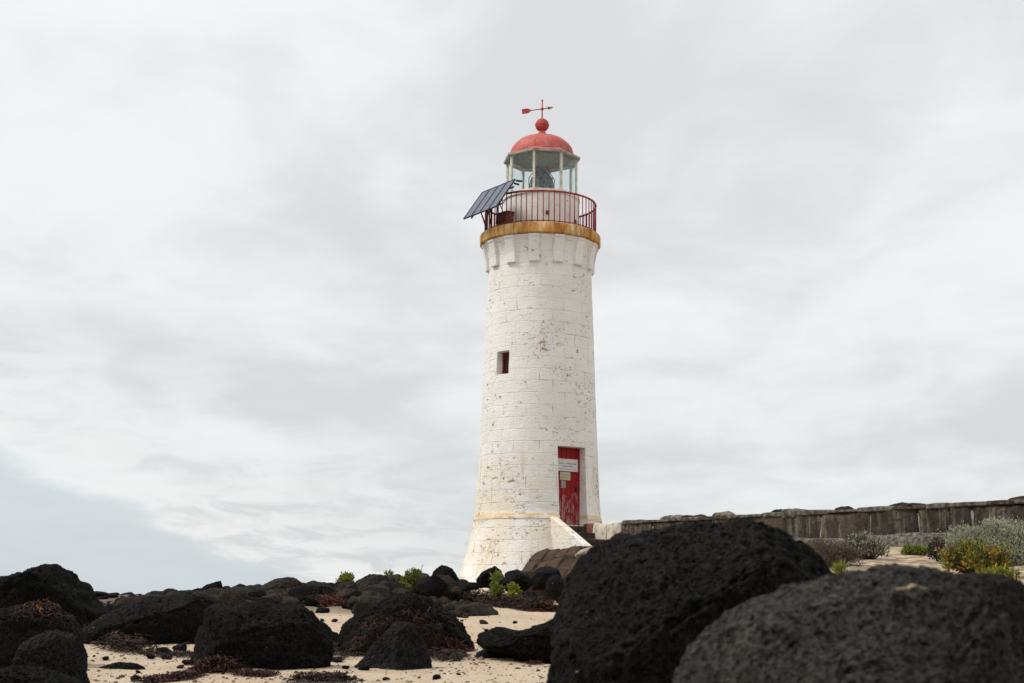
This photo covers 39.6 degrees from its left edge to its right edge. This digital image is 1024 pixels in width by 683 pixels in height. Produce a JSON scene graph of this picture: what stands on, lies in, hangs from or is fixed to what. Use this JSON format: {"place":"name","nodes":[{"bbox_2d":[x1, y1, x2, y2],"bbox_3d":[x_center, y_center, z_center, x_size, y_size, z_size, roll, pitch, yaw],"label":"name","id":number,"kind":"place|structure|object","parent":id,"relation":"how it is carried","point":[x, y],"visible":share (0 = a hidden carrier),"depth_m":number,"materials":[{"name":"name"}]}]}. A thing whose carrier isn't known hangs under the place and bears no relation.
{"place":"outdoors","nodes":[
{"label":"outdoors","id":0,"kind":"place"},
{"bbox_2d":[0,0,1023,594],"label":"sky","id":1,"kind":"structure","parent":0,"point":[244,277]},
{"bbox_2d":[84,545,1023,682],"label":"ground","id":2,"kind":"structure","parent":0,"point":[506,617],"depth_m":14.46,"materials":[{"name":"sand"}]},
{"bbox_2d":[0,665,82,682],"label":"rock","id":3,"kind":"object","parent":2,"relation":"on","point":[22,674],"visible":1,"depth_m":8.86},
{"bbox_2d":[0,605,85,667],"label":"rock","id":4,"kind":"object","parent":2,"relation":"on","point":[16,634],"visible":0.45,"depth_m":13.41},
{"bbox_2d":[10,598,79,631],"bbox_3d":[-4.490,2.637,13.700,0.635,0.334,0.597,4,-11,-16],"label":"seaweed","id":5,"kind":"object","parent":4,"relation":"on","point":[40,607],"visible":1,"depth_m":13.58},
{"bbox_2d":[12,630,89,682],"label":"rock","id":6,"kind":"object","parent":2,"relation":"on","point":[65,652],"visible":0.83,"depth_m":11.36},
{"bbox_2d":[0,564,109,630],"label":"rock","id":7,"kind":"object","parent":2,"relation":"on","point":[70,592],"visible":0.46,"depth_m":19.25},
{"bbox_2d":[94,591,108,596],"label":"rock","id":8,"kind":"object","parent":2,"relation":"on","point":[99,593],"visible":0.38,"depth_m":30.13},
{"bbox_2d":[98,595,110,598],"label":"rock","id":9,"kind":"object","parent":2,"relation":"on","point":[104,596],"visible":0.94,"depth_m":29.68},
{"bbox_2d":[105,604,116,610],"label":"rock","id":10,"kind":"object","parent":2,"relation":"on","point":[109,607],"visible":0.25,"depth_m":23.53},
{"bbox_2d":[99,662,144,669],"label":"rock","id":11,"kind":"object","parent":2,"relation":"on","point":[126,666],"visible":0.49,"depth_m":13.47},
{"bbox_2d":[81,620,172,652],"bbox_3d":[-5.182,3.747,18.089,0.973,0.525,5.613,6,-11,-25],"label":"seaweed","id":12,"kind":"object","parent":2,"relation":"on","point":[128,643],"visible":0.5,"depth_m":16.27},
{"bbox_2d":[115,597,140,607],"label":"rock","id":13,"kind":"object","parent":2,"relation":"on","point":[123,602],"visible":0.34,"depth_m":23.70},
{"bbox_2d":[130,675,140,681],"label":"rock","id":14,"kind":"object","parent":2,"relation":"on","point":[135,677],"visible":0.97,"depth_m":12.44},
{"bbox_2d":[84,594,222,645],"bbox_3d":[-4.518,3.692,18.014,1.737,0.999,1.482,1,-10,0],"label":"rock","id":15,"kind":"object","parent":2,"relation":"on","point":[173,619],"visible":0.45,"depth_m":17.41,"materials":[{"name":"stone"}]},
{"bbox_2d":[149,591,164,595],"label":"rock","id":16,"kind":"object","parent":2,"relation":"on","point":[160,593],"visible":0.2,"depth_m":28.25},
{"bbox_2d":[122,649,192,658],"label":"seaweed","id":17,"kind":"object","parent":2,"relation":"on","point":[177,653],"visible":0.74,"depth_m":15.50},
{"bbox_2d":[156,647,171,652],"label":"rock","id":18,"kind":"object","parent":2,"relation":"on","point":[163,649],"visible":0.52,"depth_m":15.73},
{"bbox_2d":[160,653,171,659],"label":"rock","id":19,"kind":"object","parent":2,"relation":"on","point":[163,656],"visible":0.91,"depth_m":14.77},
{"bbox_2d":[131,668,208,682],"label":"seaweed","id":20,"kind":"object","parent":2,"relation":"on","point":[176,676],"visible":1,"depth_m":12.56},
{"bbox_2d":[172,643,186,650],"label":"rock","id":21,"kind":"object","parent":2,"relation":"on","point":[181,647],"visible":0.87,"depth_m":16.34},
{"bbox_2d":[182,659,193,664],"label":"rock","id":22,"kind":"object","parent":2,"relation":"on","point":[187,662],"visible":0.79,"depth_m":13.87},
{"bbox_2d":[192,591,212,595],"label":"rock","id":23,"kind":"object","parent":2,"relation":"on","point":[202,592],"visible":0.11,"depth_m":24.95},
{"bbox_2d":[199,581,222,590],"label":"rock","id":24,"kind":"object","parent":2,"relation":"on","point":[217,584],"visible":0.37,"depth_m":28.38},
{"bbox_2d":[203,588,222,591],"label":"rock","id":25,"kind":"object","parent":2,"relation":"on","point":[219,589],"visible":0.16,"depth_m":27.48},
{"bbox_2d":[183,652,246,672],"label":"seaweed","id":26,"kind":"object","parent":2,"relation":"on","point":[216,663],"visible":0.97,"depth_m":13.32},
{"bbox_2d":[219,586,248,602],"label":"rock","id":27,"kind":"object","parent":2,"relation":"on","point":[233,594],"visible":0.34,"depth_m":24.11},
{"bbox_2d":[221,668,284,677],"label":"seaweed","id":28,"kind":"object","parent":2,"relation":"on","point":[257,672],"visible":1,"depth_m":13.20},
{"bbox_2d":[242,585,265,594],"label":"rock","id":29,"kind":"object","parent":2,"relation":"on","point":[248,589],"visible":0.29,"depth_m":27.57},
{"bbox_2d":[248,592,265,596],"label":"rock","id":30,"kind":"object","parent":2,"relation":"on","point":[256,594],"visible":0.41,"depth_m":27.28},
{"bbox_2d":[190,600,334,669],"bbox_3d":[-2.522,3.091,14.335,1.488,0.962,1.136,1,-10,0],"label":"rock","id":31,"kind":"object","parent":2,"relation":"on","point":[262,634],"visible":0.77,"depth_m":13.96,"materials":[{"name":"stone"}]},
{"bbox_2d":[254,597,279,603],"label":"rock","id":32,"kind":"object","parent":2,"relation":"on","point":[271,600],"visible":0.16,"depth_m":23.65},
{"bbox_2d":[266,593,280,603],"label":"rock","id":33,"kind":"object","parent":2,"relation":"on","point":[274,595],"visible":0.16,"depth_m":24.86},
{"bbox_2d":[266,590,286,598],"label":"rock","id":34,"kind":"object","parent":2,"relation":"on","point":[281,594],"visible":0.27,"depth_m":26.37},
{"bbox_2d":[261,577,301,589],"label":"rock","id":35,"kind":"object","parent":2,"relation":"on","point":[284,583],"visible":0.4,"depth_m":28.70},
{"bbox_2d":[281,596,299,604],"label":"rock","id":36,"kind":"object","parent":2,"relation":"on","point":[293,600],"visible":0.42,"depth_m":25.04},
{"bbox_2d":[296,595,306,603],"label":"rock","id":37,"kind":"object","parent":2,"relation":"on","point":[303,599],"visible":0.43,"depth_m":27.35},
{"bbox_2d":[289,585,319,600],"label":"rock","id":38,"kind":"object","parent":2,"relation":"on","point":[297,590],"visible":0.45,"depth_m":27.53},
{"bbox_2d":[304,598,319,606],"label":"rock","id":39,"kind":"object","parent":2,"relation":"on","point":[311,602],"visible":0.95,"depth_m":26.82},
{"bbox_2d":[302,584,321,593],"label":"rock","id":40,"kind":"object","parent":2,"relation":"on","point":[318,588],"visible":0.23,"depth_m":28.28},
{"bbox_2d":[83,603,555,682],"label":"pebbles","id":41,"kind":"object","parent":2,"relation":"on","point":[377,680],"visible":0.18,"depth_m":13.60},
{"bbox_2d":[305,580,334,591],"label":"rock","id":42,"kind":"object","parent":2,"relation":"on","point":[313,582],"visible":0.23,"depth_m":28.66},
{"bbox_2d":[315,606,329,612],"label":"rock","id":43,"kind":"object","parent":2,"relation":"on","point":[319,609],"visible":0.83,"depth_m":25.19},
{"bbox_2d":[299,591,345,606],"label":"seaweed","id":44,"kind":"object","parent":2,"relation":"on","point":[332,600],"visible":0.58,"depth_m":27.22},
{"bbox_2d":[344,584,357,589],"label":"rock","id":45,"kind":"object","parent":44,"relation":"on","point":[351,586],"visible":0.43,"depth_m":29.13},
{"bbox_2d":[279,669,370,682],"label":"seaweed","id":46,"kind":"object","parent":2,"relation":"on","point":[316,676],"visible":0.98,"depth_m":12.48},
{"bbox_2d":[316,584,334,595],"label":"rock","id":47,"kind":"object","parent":2,"relation":"on","point":[325,589],"visible":0.38,"depth_m":28.44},
{"bbox_2d":[332,632,339,641],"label":"rock","id":48,"kind":"object","parent":2,"relation":"on","point":[335,636],"visible":0.23,"depth_m":17.42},
{"bbox_2d":[333,641,340,648],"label":"rock","id":49,"kind":"object","parent":2,"relation":"on","point":[336,643],"visible":0.17,"depth_m":16.54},
{"bbox_2d":[332,656,341,662],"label":"rock","id":50,"kind":"object","parent":2,"relation":"on","point":[337,659],"visible":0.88,"depth_m":15.09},
{"bbox_2d":[337,646,348,651],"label":"rock","id":51,"kind":"object","parent":2,"relation":"on","point":[342,648],"visible":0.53,"depth_m":15.94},
{"bbox_2d":[335,571,354,582],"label":"plant","id":52,"kind":"object","parent":2,"relation":"on","point":[346,577],"visible":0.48,"depth_m":30.51,"materials":[{"name":"green plant"}]},
{"bbox_2d":[341,600,349,609],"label":"rock","id":53,"kind":"object","parent":2,"relation":"on","point":[343,605],"visible":0.39,"depth_m":26.24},
{"bbox_2d":[337,581,355,589],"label":"rock","id":54,"kind":"object","parent":2,"relation":"on","point":[342,586],"visible":0.36,"depth_m":29.29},
{"bbox_2d":[333,641,362,660],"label":"seaweed","id":55,"kind":"object","parent":2,"relation":"on","point":[341,653],"visible":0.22,"depth_m":15.49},
{"bbox_2d":[337,588,361,599],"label":"rock","id":56,"kind":"object","parent":2,"relation":"on","point":[347,593],"visible":0.49,"depth_m":27.72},
{"bbox_2d":[346,596,359,609],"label":"rock","id":57,"kind":"object","parent":2,"relation":"on","point":[351,601],"visible":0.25,"depth_m":25.62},
{"bbox_2d":[353,602,369,615],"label":"rock","id":58,"kind":"object","parent":2,"relation":"on","point":[359,607],"visible":0.38,"depth_m":23.89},
{"bbox_2d":[358,665,369,669],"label":"rock","id":59,"kind":"object","parent":2,"relation":"on","point":[364,667],"visible":1,"depth_m":13.83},
{"bbox_2d":[337,614,399,655],"bbox_3d":[-1.548,3.313,15.864,0.951,0.618,0.716,1,-10,0],"label":"seaweed","id":60,"kind":"object","parent":2,"relation":"on","point":[372,637],"visible":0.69,"depth_m":15.88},
{"bbox_2d":[359,595,380,602],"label":"rock","id":61,"kind":"object","parent":2,"relation":"on","point":[364,599],"visible":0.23,"depth_m":24.54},
{"bbox_2d":[357,591,383,602],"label":"rock","id":62,"kind":"object","parent":2,"relation":"on","point":[366,594],"visible":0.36,"depth_m":25.49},
{"bbox_2d":[355,574,387,584],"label":"rock","id":63,"kind":"object","parent":2,"relation":"on","point":[374,578],"visible":0.33,"depth_m":29.86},
{"bbox_2d":[387,574,400,581],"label":"rock","id":64,"kind":"object","parent":63,"relation":"on","point":[392,578],"visible":0.23,"depth_m":30.11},
{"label":"rock","id":65,"kind":"object","parent":63,"relation":"on","visible":0},
{"bbox_2d":[356,580,367,589],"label":"rock","id":66,"kind":"object","parent":65,"relation":"on","point":[360,584],"visible":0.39,"depth_m":29.70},
{"bbox_2d":[366,597,387,605],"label":"rock","id":67,"kind":"object","parent":2,"relation":"on","point":[370,601],"visible":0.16,"depth_m":24.17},
{"bbox_2d":[363,584,391,594],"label":"rock","id":68,"kind":"object","parent":2,"relation":"on","point":[371,587],"visible":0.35,"depth_m":28.00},
{"bbox_2d":[368,591,390,597],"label":"rock","id":69,"kind":"object","parent":2,"relation":"on","point":[385,594],"visible":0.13,"depth_m":25.53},
{"bbox_2d":[383,569,393,576],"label":"plant","id":70,"kind":"object","parent":2,"relation":"on","point":[388,574],"visible":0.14,"depth_m":30.56,"materials":[{"name":"green plant"}]},
{"bbox_2d":[378,581,404,590],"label":"rock","id":71,"kind":"object","parent":2,"relation":"on","point":[392,585],"visible":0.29,"depth_m":29.14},
{"bbox_2d":[380,580,390,585],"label":"rock","id":72,"kind":"object","parent":71,"relation":"on","point":[385,583],"visible":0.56,"depth_m":29.10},
{"bbox_2d":[354,621,431,669],"bbox_3d":[-1.190,3.160,14.272,0.813,0.704,0.702,1,-10,0],"label":"rock","id":73,"kind":"object","parent":2,"relation":"on","point":[397,645],"visible":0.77,"depth_m":14.10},
{"bbox_2d":[392,588,411,594],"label":"rock","id":74,"kind":"object","parent":2,"relation":"on","point":[402,590],"visible":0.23,"depth_m":28.19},
{"bbox_2d":[339,593,474,651],"bbox_3d":[-1.213,3.460,16.484,1.562,1.069,1.359,1,-10,0],"label":"rock","id":75,"kind":"object","parent":2,"relation":"on","point":[391,605],"visible":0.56,"depth_m":16.20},
{"bbox_2d":[392,602,475,661],"bbox_3d":[-0.740,3.235,15.738,0.906,0.686,1.577,7,-12,-32],"label":"seaweed","id":76,"kind":"object","parent":75,"relation":"on","point":[426,631],"visible":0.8,"depth_m":16.02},
{"bbox_2d":[440,632,482,651],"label":"seaweed","id":77,"kind":"object","parent":75,"relation":"on","point":[458,645],"visible":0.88,"depth_m":16.11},
{"bbox_2d":[394,564,423,593],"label":"plant","id":78,"kind":"object","parent":2,"relation":"on","point":[411,579],"visible":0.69,"depth_m":29.56,"materials":[{"name":"green plant"}]},
{"bbox_2d":[415,575,447,597],"bbox_3d":[-1.660,5.095,29.309,0.681,0.579,0.527,1,-10,0],"label":"rock","id":79,"kind":"object","parent":2,"relation":"on","point":[433,585],"visible":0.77,"depth_m":29.13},
{"bbox_2d":[443,582,452,592],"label":"rock","id":80,"kind":"object","parent":79,"relation":"on","point":[448,588],"visible":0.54,"depth_m":29.45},
{"bbox_2d":[432,565,458,580],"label":"rock","id":81,"kind":"object","parent":2,"relation":"on","point":[443,570],"visible":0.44,"depth_m":31.76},
{"bbox_2d":[440,575,460,599],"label":"rock","id":82,"kind":"object","parent":2,"relation":"on","point":[451,580],"visible":0.41,"depth_m":29.77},
{"bbox_2d":[457,596,472,601],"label":"rock","id":83,"kind":"object","parent":2,"relation":"on","point":[465,598],"visible":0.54,"depth_m":29.52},
{"bbox_2d":[469,582,478,589],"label":"rock","id":84,"kind":"object","parent":2,"relation":"on","point":[474,585],"visible":0.51,"depth_m":33.69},
{"bbox_2d":[455,602,497,616],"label":"rock","id":85,"kind":"object","parent":2,"relation":"on","point":[477,609],"visible":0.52,"depth_m":24.62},
{"bbox_2d":[476,566,503,588],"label":"rock","id":86,"kind":"object","parent":2,"relation":"on","point":[483,580],"visible":0.66,"depth_m":30.95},
{"bbox_2d":[474,649,510,658],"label":"rock","id":87,"kind":"object","parent":2,"relation":"on","point":[484,653],"visible":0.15,"depth_m":15.42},
{"bbox_2d":[488,568,505,605],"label":"weed","id":88,"kind":"object","parent":2,"relation":"on","point":[496,588],"visible":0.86,"depth_m":29.29,"materials":[{"name":"green plant"}]},
{"bbox_2d":[454,588,557,611],"bbox_3d":[-0.395,5.314,29.475,1.333,0.532,5.715,6,-12,-26],"label":"seaweed","id":89,"kind":"object","parent":2,"relation":"on","point":[484,598],"visible":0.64,"depth_m":28.45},
{"bbox_2d":[458,582,471,595],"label":"rock","id":90,"kind":"object","parent":89,"relation":"on","point":[466,586],"visible":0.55,"depth_m":30.49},
{"bbox_2d":[506,581,522,601],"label":"shrub","id":91,"kind":"object","parent":2,"relation":"on","point":[515,590],"visible":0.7,"depth_m":28.82,"materials":[{"name":"plant"}]},
{"bbox_2d":[476,617,554,663],"bbox_3d":[0.293,3.260,15.280,1.353,0.728,0.972,1,-10,0],"label":"rock","id":92,"kind":"object","parent":2,"relation":"on","point":[532,643],"visible":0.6,"depth_m":14.98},
{"bbox_2d":[502,569,532,591],"bbox_3d":[0.121,5.144,30.575,0.679,0.502,0.722,1,-10,0],"label":"rock","id":93,"kind":"object","parent":2,"relation":"on","point":[522,579],"visible":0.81,"depth_m":30.35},
{"bbox_2d":[459,100,601,589],"bbox_3d":[0.669,0.027,36.500,4.290,13.165,4.501,-3,-11,19],"label":"lighthouse","id":94,"kind":"object","parent":2,"relation":"on","point":[538,483],"visible":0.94,"depth_m":35.31,"materials":[{"name":"stone"}]},
{"bbox_2d":[463,179,521,229],"bbox_3d":[-0.496,-3.467,36.270,0.799,1.134,1.518,8,-13,-34],"label":"solar array","id":95,"kind":"object","parent":94,"relation":"on","point":[488,200],"visible":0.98,"depth_m":36.19,"materials":[{"name":"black glass"}]},
{"bbox_2d":[495,210,514,224],"bbox_3d":[-0.184,-3.087,36.262,0.260,0.391,0.460,11,-14,-43],"label":"battery box","id":96,"kind":"object","parent":94,"relation":"on","point":[504,218],"visible":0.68,"depth_m":36.15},
{"bbox_2d":[502,352,508,373],"bbox_3d":[-0.069,0.559,35.606,0.400,0.588,0.060,-8,-14,40],"label":"window","id":97,"kind":"structure","parent":94,"relation":"in","point":[505,363],"depth_m":35.67,"materials":[{"name":"red glass"}]},
{"bbox_2d":[558,447,579,524],"bbox_3d":[1.333,3.559,34.912,0.824,1.914,0.104,7,-12,-33],"label":"door","id":98,"kind":"structure","parent":94,"relation":"in","point":[568,458],"depth_m":34.97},
{"bbox_2d":[521,659,542,663],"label":"seaweed","id":99,"kind":"object","parent":2,"relation":"on","point":[534,662],"visible":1,"depth_m":14.80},
{"bbox_2d":[508,596,556,611],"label":"seaweed","id":100,"kind":"object","parent":2,"relation":"on","point":[540,605],"visible":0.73,"depth_m":27.28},
{"bbox_2d":[522,591,544,598],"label":"rock","id":101,"kind":"object","parent":2,"relation":"on","point":[530,593],"visible":0.31,"depth_m":29.27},
{"bbox_2d":[544,574,563,600],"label":"rock","id":102,"kind":"object","parent":2,"relation":"on","point":[554,586],"visible":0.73,"depth_m":29.00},
{"bbox_2d":[522,546,592,594],"bbox_3d":[1.170,5.389,32.386,2.369,1.544,2.948,-3,-11,18],"label":"stone apron","id":103,"kind":"object","parent":2,"relation":"on","point":[563,561],"visible":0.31,"depth_m":32.75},
{"bbox_2d":[530,566,560,590],"bbox_3d":[0.735,5.199,31.178,0.724,0.536,0.714,1,-10,0],"label":"rock","id":104,"kind":"object","parent":103,"relation":"on","point":[540,577],"visible":0.69,"depth_m":30.92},
{"bbox_2d":[575,547,589,557],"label":"stone slab","id":105,"kind":"structure","parent":103,"relation":"on","point":[581,552],"depth_m":31.68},
{"bbox_2d":[569,526,604,545],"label":"stone steps","id":106,"kind":"structure","parent":103,"relation":"on","point":[590,539],"depth_m":34.05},
{"bbox_2d":[546,516,836,682],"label":"boulder","id":107,"kind":"object","parent":2,"relation":"on","point":[646,606],"visible":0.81,"depth_m":5.57,"materials":[{"name":"stone"}]},
{"bbox_2d":[583,496,1023,546],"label":"stone wall","id":108,"kind":"structure","parent":2,"relation":"on","point":[900,524],"depth_m":28.81,"materials":[{"name":"stone"}]},
{"bbox_2d":[803,536,865,567],"bbox_3d":[4.987,3.349,22.236,1.168,0.683,1.107,-7,-13,36],"label":"shrub","id":109,"kind":"object","parent":2,"relation":"on","point":[830,554],"visible":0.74,"depth_m":22.03,"materials":[{"name":"brown plant"}]},
{"bbox_2d":[831,559,849,573],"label":"weed","id":110,"kind":"object","parent":2,"relation":"on","point":[839,568],"visible":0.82,"depth_m":20.26,"materials":[{"name":"green plant"}]},
{"bbox_2d":[672,563,1023,682],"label":"boulder","id":111,"kind":"object","parent":2,"relation":"on","point":[890,623],"visible":1,"depth_m":3.82,"materials":[{"name":"stone"}]},
{"bbox_2d":[840,530,892,559],"bbox_3d":[6.146,3.560,24.778,0.899,0.570,0.872,1,-10,0],"label":"shrub","id":112,"kind":"object","parent":2,"relation":"on","point":[872,548],"visible":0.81,"depth_m":24.58,"materials":[{"name":"grey plant"}]},
{"bbox_2d":[900,543,928,555],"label":"creeper","id":113,"kind":"object","parent":2,"relation":"on","point":[915,549],"visible":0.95,"depth_m":25.91,"materials":[{"name":"green plant"}]},
{"bbox_2d":[926,536,948,561],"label":"shrub","id":114,"kind":"object","parent":2,"relation":"on","point":[931,552],"visible":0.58,"depth_m":24.26,"materials":[{"name":"brown plant"}]},
{"bbox_2d":[940,533,957,568],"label":"shrub","id":115,"kind":"object","parent":2,"relation":"on","point":[950,541],"visible":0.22,"depth_m":22.26,"materials":[{"name":"grey plant"}]},
{"bbox_2d":[934,533,1015,573],"bbox_3d":[6.637,3.052,20.291,1.112,0.655,0.940,1,-10,0],"label":"flowering shrub","id":116,"kind":"object","parent":2,"relation":"on","point":[965,553],"visible":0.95,"depth_m":20.22,"materials":[{"name":"green plant"}]},
{"bbox_2d":[937,514,1023,565],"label":"shrub","id":117,"kind":"object","parent":2,"relation":"on","point":[1009,532],"visible":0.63,"depth_m":23.51,"materials":[{"name":"green plant"}]},
{"bbox_2d":[975,563,1021,579],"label":"plant","id":118,"kind":"object","parent":2,"relation":"on","point":[1001,570],"visible":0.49,"depth_m":18.20,"materials":[{"name":"green plant"}]},
{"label":"rock","id":119,"kind":"object","parent":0,"visible":0},
{"bbox_2d":[450,586,461,594],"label":"rock","id":120,"kind":"object","parent":119,"relation":"on","point":[455,589],"visible":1,"depth_m":29.04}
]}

